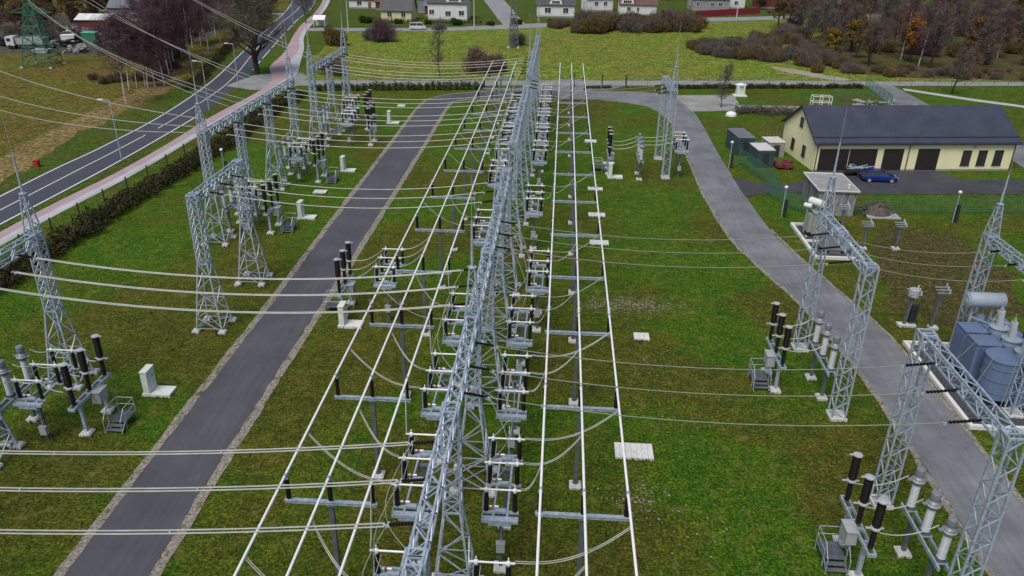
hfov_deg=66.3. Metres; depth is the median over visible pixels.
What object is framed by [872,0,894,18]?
tree
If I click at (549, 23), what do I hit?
shrub
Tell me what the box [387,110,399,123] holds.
control cabinet
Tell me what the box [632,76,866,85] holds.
fence
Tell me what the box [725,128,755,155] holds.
storage container
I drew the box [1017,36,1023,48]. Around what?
tree
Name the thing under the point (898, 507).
jumper cable
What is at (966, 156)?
window
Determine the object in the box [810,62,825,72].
shrub
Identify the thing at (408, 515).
disconnector
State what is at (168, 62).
shrub
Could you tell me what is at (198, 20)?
birch tree
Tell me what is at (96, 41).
scrap heap
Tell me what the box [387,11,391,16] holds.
window
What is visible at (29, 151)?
dry grass
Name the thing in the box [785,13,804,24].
shrub
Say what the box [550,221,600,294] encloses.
busbar support
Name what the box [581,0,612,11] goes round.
house
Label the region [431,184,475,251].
busbar support
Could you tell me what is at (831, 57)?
shrub
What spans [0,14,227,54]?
yard dirt ground
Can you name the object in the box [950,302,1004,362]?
overhead conductor
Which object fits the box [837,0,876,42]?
tree
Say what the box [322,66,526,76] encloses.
overhead conductor
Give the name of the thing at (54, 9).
tree
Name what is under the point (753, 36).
shrub
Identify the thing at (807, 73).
sand path
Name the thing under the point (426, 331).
busbar support
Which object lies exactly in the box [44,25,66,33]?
shrub
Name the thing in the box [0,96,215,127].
overhead conductor
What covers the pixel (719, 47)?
shrub
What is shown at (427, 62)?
overhead conductor
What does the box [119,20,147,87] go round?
birch tree
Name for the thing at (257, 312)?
overhead conductor
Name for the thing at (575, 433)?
dropper cable
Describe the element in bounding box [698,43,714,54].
shrub
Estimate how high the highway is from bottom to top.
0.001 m
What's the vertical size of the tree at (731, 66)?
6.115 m
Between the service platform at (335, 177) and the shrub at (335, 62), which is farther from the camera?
the shrub at (335, 62)
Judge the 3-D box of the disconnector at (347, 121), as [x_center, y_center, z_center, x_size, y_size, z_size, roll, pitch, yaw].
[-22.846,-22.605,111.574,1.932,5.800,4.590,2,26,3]
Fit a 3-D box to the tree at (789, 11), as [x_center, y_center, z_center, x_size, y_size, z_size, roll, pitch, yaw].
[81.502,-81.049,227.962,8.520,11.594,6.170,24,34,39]
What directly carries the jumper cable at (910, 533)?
attached to the circuit breaker at (849, 532)
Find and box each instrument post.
[839,202,850,224]
[858,219,874,249]
[890,219,907,250]
[896,285,922,327]
[926,283,951,330]
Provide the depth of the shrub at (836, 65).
172.06 m
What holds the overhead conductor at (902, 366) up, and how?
attached to the lattice gantry at (1007, 441)
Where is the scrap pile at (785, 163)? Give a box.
[773,159,793,168]
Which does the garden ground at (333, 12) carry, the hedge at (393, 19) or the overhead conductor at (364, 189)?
the hedge at (393, 19)
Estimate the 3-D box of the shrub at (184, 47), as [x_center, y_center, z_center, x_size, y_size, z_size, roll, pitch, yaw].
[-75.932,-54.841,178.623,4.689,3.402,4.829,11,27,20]
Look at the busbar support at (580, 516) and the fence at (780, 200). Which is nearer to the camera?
the busbar support at (580, 516)
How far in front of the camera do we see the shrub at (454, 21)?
229.38 m
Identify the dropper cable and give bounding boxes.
[245,556,264,575]
[307,432,390,482]
[312,519,347,575]
[350,348,419,388]
[359,408,398,456]
[370,489,371,548]
[381,287,438,318]
[391,331,425,369]
[405,387,406,432]
[429,316,431,351]
[515,527,629,563]
[521,464,540,490]
[523,436,580,464]
[525,410,617,440]
[529,371,544,391]
[532,332,608,356]
[532,349,578,374]
[536,276,603,296]
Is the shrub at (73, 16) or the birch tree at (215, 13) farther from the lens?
the shrub at (73, 16)
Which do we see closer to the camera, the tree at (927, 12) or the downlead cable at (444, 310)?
the downlead cable at (444, 310)
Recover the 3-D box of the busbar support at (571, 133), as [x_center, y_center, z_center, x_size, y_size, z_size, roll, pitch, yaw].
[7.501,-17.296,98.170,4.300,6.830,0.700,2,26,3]
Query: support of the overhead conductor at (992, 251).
attached to the lattice gantry at (1014, 411)
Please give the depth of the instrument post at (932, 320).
62.69 m
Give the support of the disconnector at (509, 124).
on the ground at (650, 209)
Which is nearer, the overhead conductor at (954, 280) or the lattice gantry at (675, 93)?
the overhead conductor at (954, 280)
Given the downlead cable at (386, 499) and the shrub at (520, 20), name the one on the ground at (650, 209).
the shrub at (520, 20)
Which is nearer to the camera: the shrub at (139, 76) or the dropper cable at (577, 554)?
the dropper cable at (577, 554)
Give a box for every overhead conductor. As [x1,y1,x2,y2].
[0,71,224,121]
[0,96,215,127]
[0,110,208,132]
[0,268,473,295]
[0,288,468,313]
[0,440,434,454]
[0,477,425,491]
[0,521,413,534]
[18,254,477,279]
[29,2,249,106]
[31,2,235,108]
[31,6,255,102]
[86,1,279,85]
[92,0,274,89]
[194,0,318,62]
[198,1,322,59]
[210,191,492,208]
[215,132,509,147]
[221,183,497,198]
[224,126,511,141]
[231,175,499,189]
[232,121,512,135]
[248,111,514,125]
[255,107,516,120]
[262,103,517,115]
[275,95,518,107]
[281,91,520,103]
[287,87,521,99]
[319,68,525,79]
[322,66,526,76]
[326,63,526,73]
[334,58,528,67]
[338,55,529,65]
[342,53,530,62]
[464,391,982,425]
[470,365,957,396]
[475,341,935,369]
[495,246,851,267]
[498,233,839,253]
[501,220,828,239]
[530,87,668,96]
[531,80,664,89]
[531,84,666,92]
[837,236,999,253]
[848,249,1016,266]
[868,266,1023,281]
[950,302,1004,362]
[971,313,1017,388]
[997,345,1023,413]
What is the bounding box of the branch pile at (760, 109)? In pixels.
[729,102,796,115]
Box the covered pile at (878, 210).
[857,201,900,219]
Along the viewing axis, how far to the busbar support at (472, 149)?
90.08 m
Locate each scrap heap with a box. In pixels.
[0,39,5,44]
[47,39,63,46]
[55,38,79,46]
[62,43,90,53]
[93,39,105,47]
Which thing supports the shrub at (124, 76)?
on the field ground at (69, 76)
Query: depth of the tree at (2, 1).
209.48 m
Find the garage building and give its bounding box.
[781,105,1022,170]
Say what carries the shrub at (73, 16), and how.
on the field ground at (69, 76)
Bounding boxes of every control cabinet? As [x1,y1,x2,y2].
[138,364,176,397]
[296,199,316,219]
[337,301,364,328]
[339,155,356,171]
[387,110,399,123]
[607,162,622,178]
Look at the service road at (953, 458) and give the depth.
59.53 m
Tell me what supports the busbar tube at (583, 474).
on the busbar support at (575, 482)
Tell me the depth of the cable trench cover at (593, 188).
94.43 m
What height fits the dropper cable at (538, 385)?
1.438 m
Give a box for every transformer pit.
[790,222,863,260]
[902,340,1023,431]
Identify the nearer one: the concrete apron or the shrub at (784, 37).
the concrete apron
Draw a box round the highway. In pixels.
[0,0,315,225]
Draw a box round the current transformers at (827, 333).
[804,310,841,400]
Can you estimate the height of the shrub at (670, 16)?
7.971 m
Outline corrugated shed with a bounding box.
[801,172,860,215]
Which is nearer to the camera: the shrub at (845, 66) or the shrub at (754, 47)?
the shrub at (845, 66)
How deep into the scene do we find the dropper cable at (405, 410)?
42.15 m
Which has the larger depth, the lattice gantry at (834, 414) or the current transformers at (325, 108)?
the current transformers at (325, 108)
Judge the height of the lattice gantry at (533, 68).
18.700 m
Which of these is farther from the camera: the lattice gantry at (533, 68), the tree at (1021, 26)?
the tree at (1021, 26)
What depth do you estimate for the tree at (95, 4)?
234.33 m
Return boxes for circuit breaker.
[59,334,115,437]
[260,173,282,234]
[311,132,327,182]
[333,241,355,316]
[363,89,373,129]
[366,103,377,145]
[605,126,614,174]
[761,301,792,393]
[832,451,888,575]
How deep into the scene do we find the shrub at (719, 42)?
188.48 m
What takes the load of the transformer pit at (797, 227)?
on the ground at (650, 209)
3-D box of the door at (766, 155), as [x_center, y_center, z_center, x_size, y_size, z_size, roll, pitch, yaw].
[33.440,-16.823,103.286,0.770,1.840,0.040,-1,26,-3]
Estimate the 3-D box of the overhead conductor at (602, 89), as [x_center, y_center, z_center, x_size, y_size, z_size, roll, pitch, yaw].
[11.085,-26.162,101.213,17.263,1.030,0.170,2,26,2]
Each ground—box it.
[0,0,289,156]
[0,5,1023,575]
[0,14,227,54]
[287,0,1022,27]
[298,18,1022,81]
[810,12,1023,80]
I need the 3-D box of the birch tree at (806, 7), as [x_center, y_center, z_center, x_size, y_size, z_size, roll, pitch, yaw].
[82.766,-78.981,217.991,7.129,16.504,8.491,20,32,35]
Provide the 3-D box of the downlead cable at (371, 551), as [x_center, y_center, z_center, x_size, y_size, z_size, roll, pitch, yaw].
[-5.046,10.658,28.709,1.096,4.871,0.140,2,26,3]
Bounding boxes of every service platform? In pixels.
[102,396,137,433]
[280,213,297,233]
[323,290,350,310]
[325,167,338,183]
[592,157,606,171]
[747,358,770,390]
[814,525,850,575]
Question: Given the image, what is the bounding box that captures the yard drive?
[733,171,1023,196]
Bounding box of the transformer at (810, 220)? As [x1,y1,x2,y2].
[802,197,827,235]
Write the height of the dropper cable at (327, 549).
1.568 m
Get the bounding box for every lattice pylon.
[10,0,65,68]
[507,0,519,47]
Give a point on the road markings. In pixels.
(129, 133)
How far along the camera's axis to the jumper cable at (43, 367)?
48.35 m
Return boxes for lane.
[867,86,1023,167]
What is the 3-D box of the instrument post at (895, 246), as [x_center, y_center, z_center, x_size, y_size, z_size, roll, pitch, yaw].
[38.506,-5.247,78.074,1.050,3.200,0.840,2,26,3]
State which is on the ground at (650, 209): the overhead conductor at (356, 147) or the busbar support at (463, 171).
the busbar support at (463, 171)
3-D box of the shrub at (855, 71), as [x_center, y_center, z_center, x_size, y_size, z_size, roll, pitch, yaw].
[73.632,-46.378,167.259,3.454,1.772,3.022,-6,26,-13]
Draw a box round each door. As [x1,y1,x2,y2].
[742,141,749,154]
[762,153,769,166]
[774,145,779,156]
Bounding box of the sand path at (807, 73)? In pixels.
[770,66,849,79]
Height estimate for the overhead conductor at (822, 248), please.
1.035 m
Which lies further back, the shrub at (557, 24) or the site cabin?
the shrub at (557, 24)
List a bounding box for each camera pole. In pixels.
[219,148,228,174]
[728,141,733,167]
[781,185,788,216]
[952,191,961,222]
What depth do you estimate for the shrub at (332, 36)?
190.73 m
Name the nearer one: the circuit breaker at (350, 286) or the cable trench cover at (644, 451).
the cable trench cover at (644, 451)
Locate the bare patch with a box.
[869,224,1023,328]
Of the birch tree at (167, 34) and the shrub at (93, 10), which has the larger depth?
the shrub at (93, 10)
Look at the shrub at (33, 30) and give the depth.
194.30 m
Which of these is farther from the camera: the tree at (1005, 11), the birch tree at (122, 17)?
the tree at (1005, 11)
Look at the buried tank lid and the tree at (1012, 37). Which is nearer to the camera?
the buried tank lid
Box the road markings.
[0,4,313,224]
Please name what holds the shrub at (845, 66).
on the meadow ground at (614, 55)
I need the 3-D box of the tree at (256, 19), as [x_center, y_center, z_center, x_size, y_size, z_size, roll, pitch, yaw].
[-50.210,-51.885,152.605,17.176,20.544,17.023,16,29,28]
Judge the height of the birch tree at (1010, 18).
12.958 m
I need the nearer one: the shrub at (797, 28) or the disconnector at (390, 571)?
the disconnector at (390, 571)
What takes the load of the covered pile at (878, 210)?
on the ground at (650, 209)
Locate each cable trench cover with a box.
[313,189,327,193]
[585,139,596,142]
[588,187,602,190]
[588,212,604,217]
[590,240,608,245]
[614,442,653,460]
[633,332,649,340]
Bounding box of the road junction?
[511,85,622,90]
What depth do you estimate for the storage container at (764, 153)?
103.50 m
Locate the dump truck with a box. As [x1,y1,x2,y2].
[4,35,48,48]
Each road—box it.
[64,90,598,575]
[560,91,1023,575]
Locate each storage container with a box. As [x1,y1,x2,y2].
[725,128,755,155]
[748,143,775,167]
[761,137,785,156]
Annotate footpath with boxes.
[0,0,329,245]
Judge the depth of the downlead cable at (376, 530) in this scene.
30.66 m
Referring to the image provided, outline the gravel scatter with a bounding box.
[555,295,774,563]
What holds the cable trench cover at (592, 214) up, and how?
on the ground at (650, 209)
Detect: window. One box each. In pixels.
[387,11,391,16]
[445,11,450,15]
[459,10,463,15]
[544,7,550,12]
[790,137,794,149]
[799,117,804,127]
[801,145,805,157]
[959,150,972,165]
[975,150,987,165]
[991,150,1004,165]
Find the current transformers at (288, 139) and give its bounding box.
[276,133,294,181]
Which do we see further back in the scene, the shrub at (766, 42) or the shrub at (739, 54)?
the shrub at (766, 42)
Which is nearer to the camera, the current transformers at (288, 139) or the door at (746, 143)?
the current transformers at (288, 139)
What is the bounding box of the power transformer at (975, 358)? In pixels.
[947,291,1023,408]
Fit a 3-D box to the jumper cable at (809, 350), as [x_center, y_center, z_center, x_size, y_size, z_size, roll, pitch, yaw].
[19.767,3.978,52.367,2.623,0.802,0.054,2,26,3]
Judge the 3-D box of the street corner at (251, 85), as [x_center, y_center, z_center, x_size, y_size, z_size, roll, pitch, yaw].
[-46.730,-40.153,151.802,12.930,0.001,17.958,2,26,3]
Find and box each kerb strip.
[53,90,505,575]
[149,98,499,575]
[605,100,995,575]
[770,230,1023,505]
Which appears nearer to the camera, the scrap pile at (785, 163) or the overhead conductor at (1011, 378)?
the overhead conductor at (1011, 378)
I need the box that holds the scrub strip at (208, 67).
[178,30,243,89]
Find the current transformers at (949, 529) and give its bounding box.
[893,466,961,575]
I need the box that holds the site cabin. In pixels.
[80,31,99,43]
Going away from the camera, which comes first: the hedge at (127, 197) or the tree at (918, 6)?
the hedge at (127, 197)
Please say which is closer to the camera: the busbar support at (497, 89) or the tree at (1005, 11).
the busbar support at (497, 89)
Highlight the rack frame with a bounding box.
[810,95,832,104]
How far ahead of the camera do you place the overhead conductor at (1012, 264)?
52.54 m
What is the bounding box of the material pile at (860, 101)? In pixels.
[852,98,917,104]
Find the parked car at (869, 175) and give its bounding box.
[859,168,898,182]
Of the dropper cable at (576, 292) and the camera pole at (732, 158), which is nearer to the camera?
the dropper cable at (576, 292)
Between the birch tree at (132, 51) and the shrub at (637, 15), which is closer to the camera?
the birch tree at (132, 51)
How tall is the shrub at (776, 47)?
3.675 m
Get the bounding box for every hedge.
[0,88,308,290]
[311,80,483,90]
[371,16,412,22]
[432,20,481,23]
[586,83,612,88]
[669,82,863,88]
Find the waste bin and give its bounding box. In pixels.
[32,159,40,167]
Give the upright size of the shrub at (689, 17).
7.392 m
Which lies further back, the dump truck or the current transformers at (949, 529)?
the dump truck
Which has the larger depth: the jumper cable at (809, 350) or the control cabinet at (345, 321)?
the control cabinet at (345, 321)
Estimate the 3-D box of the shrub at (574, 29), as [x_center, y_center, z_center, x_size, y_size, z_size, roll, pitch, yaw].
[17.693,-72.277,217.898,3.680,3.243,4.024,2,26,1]
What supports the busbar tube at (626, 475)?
on the busbar support at (575, 482)
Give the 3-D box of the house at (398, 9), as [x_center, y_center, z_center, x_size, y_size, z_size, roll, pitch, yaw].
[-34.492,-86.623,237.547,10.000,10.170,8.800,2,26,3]
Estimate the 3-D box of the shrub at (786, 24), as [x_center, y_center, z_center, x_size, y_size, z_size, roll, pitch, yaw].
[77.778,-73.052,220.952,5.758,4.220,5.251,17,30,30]
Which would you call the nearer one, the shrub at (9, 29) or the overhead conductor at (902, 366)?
the overhead conductor at (902, 366)
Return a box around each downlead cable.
[362,528,384,575]
[373,485,397,575]
[385,448,408,547]
[432,308,449,387]
[437,289,455,368]
[443,273,460,352]
[487,399,508,486]
[491,370,511,459]
[494,348,514,435]
[510,252,526,319]
[515,237,527,300]
[517,225,528,288]
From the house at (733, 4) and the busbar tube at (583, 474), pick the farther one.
the house at (733, 4)
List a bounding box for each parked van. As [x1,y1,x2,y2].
[3,33,21,37]
[409,22,425,29]
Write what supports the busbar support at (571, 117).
on the ground at (650, 209)
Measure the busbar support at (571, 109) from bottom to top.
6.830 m
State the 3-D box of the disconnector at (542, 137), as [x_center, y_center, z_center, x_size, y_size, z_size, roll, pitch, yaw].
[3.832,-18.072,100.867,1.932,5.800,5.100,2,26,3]
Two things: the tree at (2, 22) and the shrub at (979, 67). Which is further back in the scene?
the tree at (2, 22)
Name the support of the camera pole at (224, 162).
on the ground at (650, 209)
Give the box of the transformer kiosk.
[732,83,746,96]
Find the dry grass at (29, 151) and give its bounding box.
[0,38,227,183]
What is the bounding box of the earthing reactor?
[819,221,850,253]
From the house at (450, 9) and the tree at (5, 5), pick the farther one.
the house at (450, 9)
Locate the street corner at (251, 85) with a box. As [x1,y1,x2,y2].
[227,73,306,89]
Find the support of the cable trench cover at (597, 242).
on the ground at (650, 209)
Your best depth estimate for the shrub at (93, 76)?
149.57 m
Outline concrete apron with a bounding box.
[675,95,799,110]
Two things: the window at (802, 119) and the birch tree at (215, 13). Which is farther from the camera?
the birch tree at (215, 13)
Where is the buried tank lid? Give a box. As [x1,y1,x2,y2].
[726,111,735,116]
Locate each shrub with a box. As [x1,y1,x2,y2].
[1,26,18,35]
[3,4,21,19]
[11,26,23,31]
[25,28,41,35]
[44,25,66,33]
[49,26,61,33]
[54,31,71,39]
[64,5,76,14]
[64,12,78,21]
[72,29,83,42]
[78,5,98,13]
[84,72,98,80]
[86,24,104,33]
[89,0,106,8]
[97,74,109,83]
[105,73,120,82]
[113,71,129,80]
[129,70,145,80]
[140,61,166,77]
[143,70,160,81]
[145,58,171,69]
[161,73,170,79]
[164,58,182,68]
[170,48,183,56]
[172,40,186,52]
[176,33,190,43]
[185,27,201,36]
[315,54,346,75]
[321,23,348,45]
[358,15,371,22]
[359,26,377,41]
[368,14,398,41]
[394,18,402,23]
[450,17,462,24]
[459,44,498,74]
[487,21,494,25]
[491,53,507,73]
[510,31,528,44]
[511,18,522,24]
[547,20,552,27]
[552,18,564,28]
[554,17,566,27]
[565,19,569,26]
[570,23,578,32]
[571,17,593,33]
[573,7,600,22]
[579,13,608,33]
[590,7,614,32]
[604,13,615,27]
[609,11,623,30]
[616,11,644,32]
[624,9,644,31]
[640,17,653,31]
[644,13,664,32]
[646,7,680,15]
[656,8,688,31]
[661,20,671,31]
[672,10,700,31]
[677,8,693,16]
[683,15,704,31]
[684,38,702,50]
[691,13,709,27]
[692,36,705,48]
[694,43,706,52]
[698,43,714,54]
[701,35,721,44]
[705,41,716,50]
[712,42,727,56]
[712,47,726,57]
[715,39,729,46]
[722,36,741,47]
[722,46,734,58]
[723,35,743,40]
[730,45,746,59]
[741,42,759,58]
[743,34,762,44]
[743,34,762,45]
[743,49,755,58]
[744,39,757,44]
[748,29,762,36]
[750,44,776,61]
[760,32,781,40]
[760,35,776,46]
[767,39,783,47]
[768,26,788,36]
[768,51,785,62]
[772,45,788,53]
[773,48,789,61]
[777,28,789,36]
[779,21,795,27]
[780,32,794,43]
[782,22,799,33]
[784,45,806,59]
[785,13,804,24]
[785,26,796,33]
[786,34,802,46]
[789,32,805,40]
[792,49,810,65]
[796,23,810,37]
[798,37,819,44]
[798,51,819,66]
[799,41,819,51]
[803,52,821,66]
[805,47,826,56]
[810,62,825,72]
[815,51,830,64]
[817,18,829,32]
[818,54,835,65]
[821,43,843,54]
[821,49,835,65]
[823,45,838,56]
[831,61,842,68]
[832,53,853,63]
[839,60,853,73]
[848,62,864,73]
[852,67,865,73]
[870,65,889,72]
[878,38,898,52]
[882,68,898,77]
[893,68,905,76]
[897,63,916,70]
[901,66,910,73]
[907,63,917,70]
[908,44,922,54]
[914,34,948,56]
[920,68,935,76]
[930,27,957,38]
[930,66,941,74]
[938,64,956,76]
[944,40,968,57]
[954,20,970,36]
[955,68,972,79]
[956,45,986,66]
[967,65,985,72]
[969,67,983,77]
[982,47,996,64]
[987,68,1001,74]
[988,71,1004,79]
[1001,40,1023,54]
[1006,67,1014,71]
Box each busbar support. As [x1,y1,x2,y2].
[284,477,377,575]
[334,376,410,479]
[369,307,434,397]
[395,255,451,336]
[415,215,464,289]
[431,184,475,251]
[444,158,483,220]
[454,138,490,194]
[463,120,496,170]
[471,104,501,154]
[477,92,506,138]
[483,80,510,123]
[488,70,513,111]
[535,491,630,575]
[541,386,618,490]
[545,314,610,405]
[548,262,604,343]
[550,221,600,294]
[552,188,596,255]
[553,162,593,224]
[555,141,591,197]
[556,107,587,156]
[556,123,589,172]
[557,95,586,140]
[558,73,583,113]
[558,83,585,125]
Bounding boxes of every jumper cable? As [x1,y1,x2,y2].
[0,381,62,392]
[12,364,79,376]
[30,349,95,361]
[614,133,674,141]
[781,330,820,338]
[787,343,828,351]
[854,475,908,485]
[866,499,923,509]
[879,525,939,535]
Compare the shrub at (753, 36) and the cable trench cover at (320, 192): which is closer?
the cable trench cover at (320, 192)
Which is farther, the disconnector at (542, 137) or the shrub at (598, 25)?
the shrub at (598, 25)
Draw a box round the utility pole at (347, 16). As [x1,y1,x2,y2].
[346,0,348,32]
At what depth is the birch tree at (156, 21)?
140.84 m
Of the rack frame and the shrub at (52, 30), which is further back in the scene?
the shrub at (52, 30)
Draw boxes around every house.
[73,13,115,30]
[106,0,138,18]
[349,0,375,8]
[374,0,379,9]
[379,0,416,21]
[418,0,424,12]
[423,0,427,15]
[426,0,471,20]
[536,0,575,17]
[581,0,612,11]
[617,0,657,14]
[687,0,729,10]
[729,0,744,8]
[752,0,812,8]
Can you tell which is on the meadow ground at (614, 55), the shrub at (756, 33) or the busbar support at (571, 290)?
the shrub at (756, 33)
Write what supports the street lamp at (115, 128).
on the highway
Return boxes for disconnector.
[10,346,80,438]
[233,179,263,232]
[287,137,311,181]
[341,106,359,144]
[342,93,359,129]
[369,545,412,575]
[373,246,405,320]
[391,429,440,568]
[420,349,460,464]
[442,290,473,387]
[469,556,514,575]
[470,208,494,280]
[480,433,524,573]
[487,158,507,217]
[494,138,511,191]
[495,351,531,465]
[500,120,515,168]
[505,106,518,152]
[505,291,536,389]
[509,94,521,129]
[524,183,544,249]
[526,247,550,332]
[531,139,548,194]
[535,121,549,172]
[537,107,550,153]
[539,94,551,136]
[541,83,552,122]
[672,130,689,176]
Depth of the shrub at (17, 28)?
201.51 m
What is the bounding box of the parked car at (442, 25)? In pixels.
[431,24,446,29]
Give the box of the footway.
[903,88,1023,107]
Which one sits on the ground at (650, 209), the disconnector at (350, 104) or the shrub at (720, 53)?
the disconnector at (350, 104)
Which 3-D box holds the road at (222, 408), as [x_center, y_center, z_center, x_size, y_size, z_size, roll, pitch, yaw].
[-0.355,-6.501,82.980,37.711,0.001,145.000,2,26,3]
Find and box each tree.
[0,0,6,18]
[0,8,5,38]
[1,0,26,23]
[2,4,25,25]
[14,0,35,28]
[22,0,42,28]
[28,0,43,26]
[32,0,61,24]
[58,0,79,23]
[75,0,101,12]
[89,0,102,13]
[90,7,147,104]
[99,6,143,89]
[115,0,143,37]
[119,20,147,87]
[127,0,171,62]
[129,22,160,87]
[131,25,153,86]
[131,25,161,86]
[133,0,176,42]
[136,2,175,85]
[145,0,185,70]
[146,3,180,74]
[155,0,186,62]
[165,0,208,59]
[170,0,192,56]
[175,0,201,50]
[185,5,201,47]
[187,0,212,45]
[187,0,221,51]
[191,0,213,39]
[204,0,230,42]
[205,0,298,74]
[207,0,227,39]
[292,0,318,22]
[427,16,446,77]
[716,82,729,106]
[717,63,734,91]
[756,0,766,7]
[766,0,795,28]
[778,0,804,22]
[785,0,815,26]
[795,0,826,39]
[796,0,818,19]
[801,6,827,40]
[802,5,825,38]
[816,3,848,40]
[818,0,834,36]
[819,0,842,28]
[825,0,845,28]
[826,26,841,48]
[832,0,856,41]
[836,0,872,51]
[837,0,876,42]
[843,18,863,51]
[844,16,870,58]
[852,17,887,66]
[859,25,885,64]
[864,0,879,20]
[865,0,879,19]
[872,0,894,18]
[872,0,901,33]
[878,0,905,29]
[878,1,892,25]
[878,15,894,54]
[885,5,906,41]
[888,0,932,58]
[892,5,905,33]
[900,8,924,53]
[901,0,927,16]
[904,17,927,61]
[912,0,950,65]
[918,0,939,32]
[919,0,965,67]
[941,0,963,28]
[943,0,971,41]
[943,45,978,93]
[956,0,989,30]
[956,0,989,32]
[964,4,999,45]
[964,15,992,49]
[968,16,998,49]
[969,0,1000,43]
[970,14,1006,66]
[982,7,1013,50]
[983,7,1017,49]
[992,0,1015,45]
[992,4,1023,57]
[994,19,1017,50]
[1000,0,1023,43]
[1015,10,1023,39]
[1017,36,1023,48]
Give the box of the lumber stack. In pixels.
[763,130,779,136]
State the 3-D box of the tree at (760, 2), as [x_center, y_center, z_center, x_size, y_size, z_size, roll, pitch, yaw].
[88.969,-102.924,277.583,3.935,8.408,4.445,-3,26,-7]
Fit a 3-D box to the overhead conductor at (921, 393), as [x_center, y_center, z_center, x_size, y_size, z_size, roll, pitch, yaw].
[9.278,4.571,36.955,22.656,1.035,0.170,2,26,3]
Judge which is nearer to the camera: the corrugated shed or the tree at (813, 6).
the corrugated shed
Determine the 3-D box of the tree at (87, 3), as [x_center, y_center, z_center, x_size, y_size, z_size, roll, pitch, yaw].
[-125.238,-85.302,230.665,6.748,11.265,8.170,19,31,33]
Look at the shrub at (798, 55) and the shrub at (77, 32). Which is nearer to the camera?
the shrub at (798, 55)
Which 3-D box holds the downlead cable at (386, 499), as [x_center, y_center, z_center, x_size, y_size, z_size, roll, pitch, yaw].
[-4.775,8.808,32.582,1.094,4.872,0.739,2,26,3]
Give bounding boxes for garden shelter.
[312,15,327,25]
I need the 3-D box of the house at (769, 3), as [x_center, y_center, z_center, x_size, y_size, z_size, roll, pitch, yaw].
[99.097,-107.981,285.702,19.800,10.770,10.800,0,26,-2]
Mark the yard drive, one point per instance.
(923, 182)
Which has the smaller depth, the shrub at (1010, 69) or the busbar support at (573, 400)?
the busbar support at (573, 400)
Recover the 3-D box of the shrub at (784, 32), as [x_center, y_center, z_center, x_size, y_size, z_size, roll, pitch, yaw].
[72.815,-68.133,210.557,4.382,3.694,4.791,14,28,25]
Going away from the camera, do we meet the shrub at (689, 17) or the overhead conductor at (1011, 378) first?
the overhead conductor at (1011, 378)
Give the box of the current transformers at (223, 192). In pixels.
[219,175,244,232]
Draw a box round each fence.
[0,82,293,260]
[309,76,541,86]
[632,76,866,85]
[696,8,760,16]
[738,148,778,189]
[765,179,809,212]
[833,76,892,104]
[855,198,1023,213]
[898,80,1023,86]
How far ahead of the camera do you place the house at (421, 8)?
255.88 m
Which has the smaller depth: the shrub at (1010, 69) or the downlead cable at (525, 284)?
the downlead cable at (525, 284)
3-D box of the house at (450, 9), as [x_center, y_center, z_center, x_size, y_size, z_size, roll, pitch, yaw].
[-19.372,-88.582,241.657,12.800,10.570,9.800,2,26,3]
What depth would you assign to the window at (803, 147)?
105.16 m
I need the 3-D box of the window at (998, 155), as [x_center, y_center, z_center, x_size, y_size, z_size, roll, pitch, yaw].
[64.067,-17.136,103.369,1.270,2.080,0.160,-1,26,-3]
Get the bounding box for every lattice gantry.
[0,117,100,469]
[185,159,273,334]
[189,19,311,246]
[305,6,357,150]
[400,133,520,575]
[499,85,534,257]
[519,9,543,156]
[654,26,680,178]
[791,110,879,421]
[869,328,1023,575]
[946,146,1023,418]
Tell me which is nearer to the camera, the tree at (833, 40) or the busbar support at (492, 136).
the busbar support at (492, 136)
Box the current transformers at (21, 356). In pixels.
[0,344,39,446]
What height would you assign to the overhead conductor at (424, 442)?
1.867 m
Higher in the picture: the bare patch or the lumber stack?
the lumber stack
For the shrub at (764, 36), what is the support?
on the meadow ground at (614, 55)
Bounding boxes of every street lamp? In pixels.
[97,99,121,159]
[192,60,209,109]
[224,43,238,86]
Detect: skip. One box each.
[31,48,51,52]
[60,34,74,43]
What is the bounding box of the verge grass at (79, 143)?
[0,52,240,192]
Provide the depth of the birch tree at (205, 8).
187.61 m
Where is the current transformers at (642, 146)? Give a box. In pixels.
[634,133,645,180]
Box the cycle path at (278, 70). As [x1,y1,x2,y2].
[0,0,326,238]
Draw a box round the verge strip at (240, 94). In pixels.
[0,89,258,231]
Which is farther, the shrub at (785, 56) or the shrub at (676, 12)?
the shrub at (676, 12)
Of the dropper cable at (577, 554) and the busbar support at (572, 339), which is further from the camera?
the busbar support at (572, 339)
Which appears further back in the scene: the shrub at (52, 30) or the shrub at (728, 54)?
the shrub at (52, 30)
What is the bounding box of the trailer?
[843,164,874,176]
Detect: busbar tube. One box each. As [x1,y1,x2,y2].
[233,61,492,575]
[285,61,504,575]
[338,62,515,575]
[535,63,560,575]
[571,63,587,575]
[582,63,637,575]
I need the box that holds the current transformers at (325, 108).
[316,102,331,142]
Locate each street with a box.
[297,80,1023,85]
[307,10,1006,30]
[484,0,525,24]

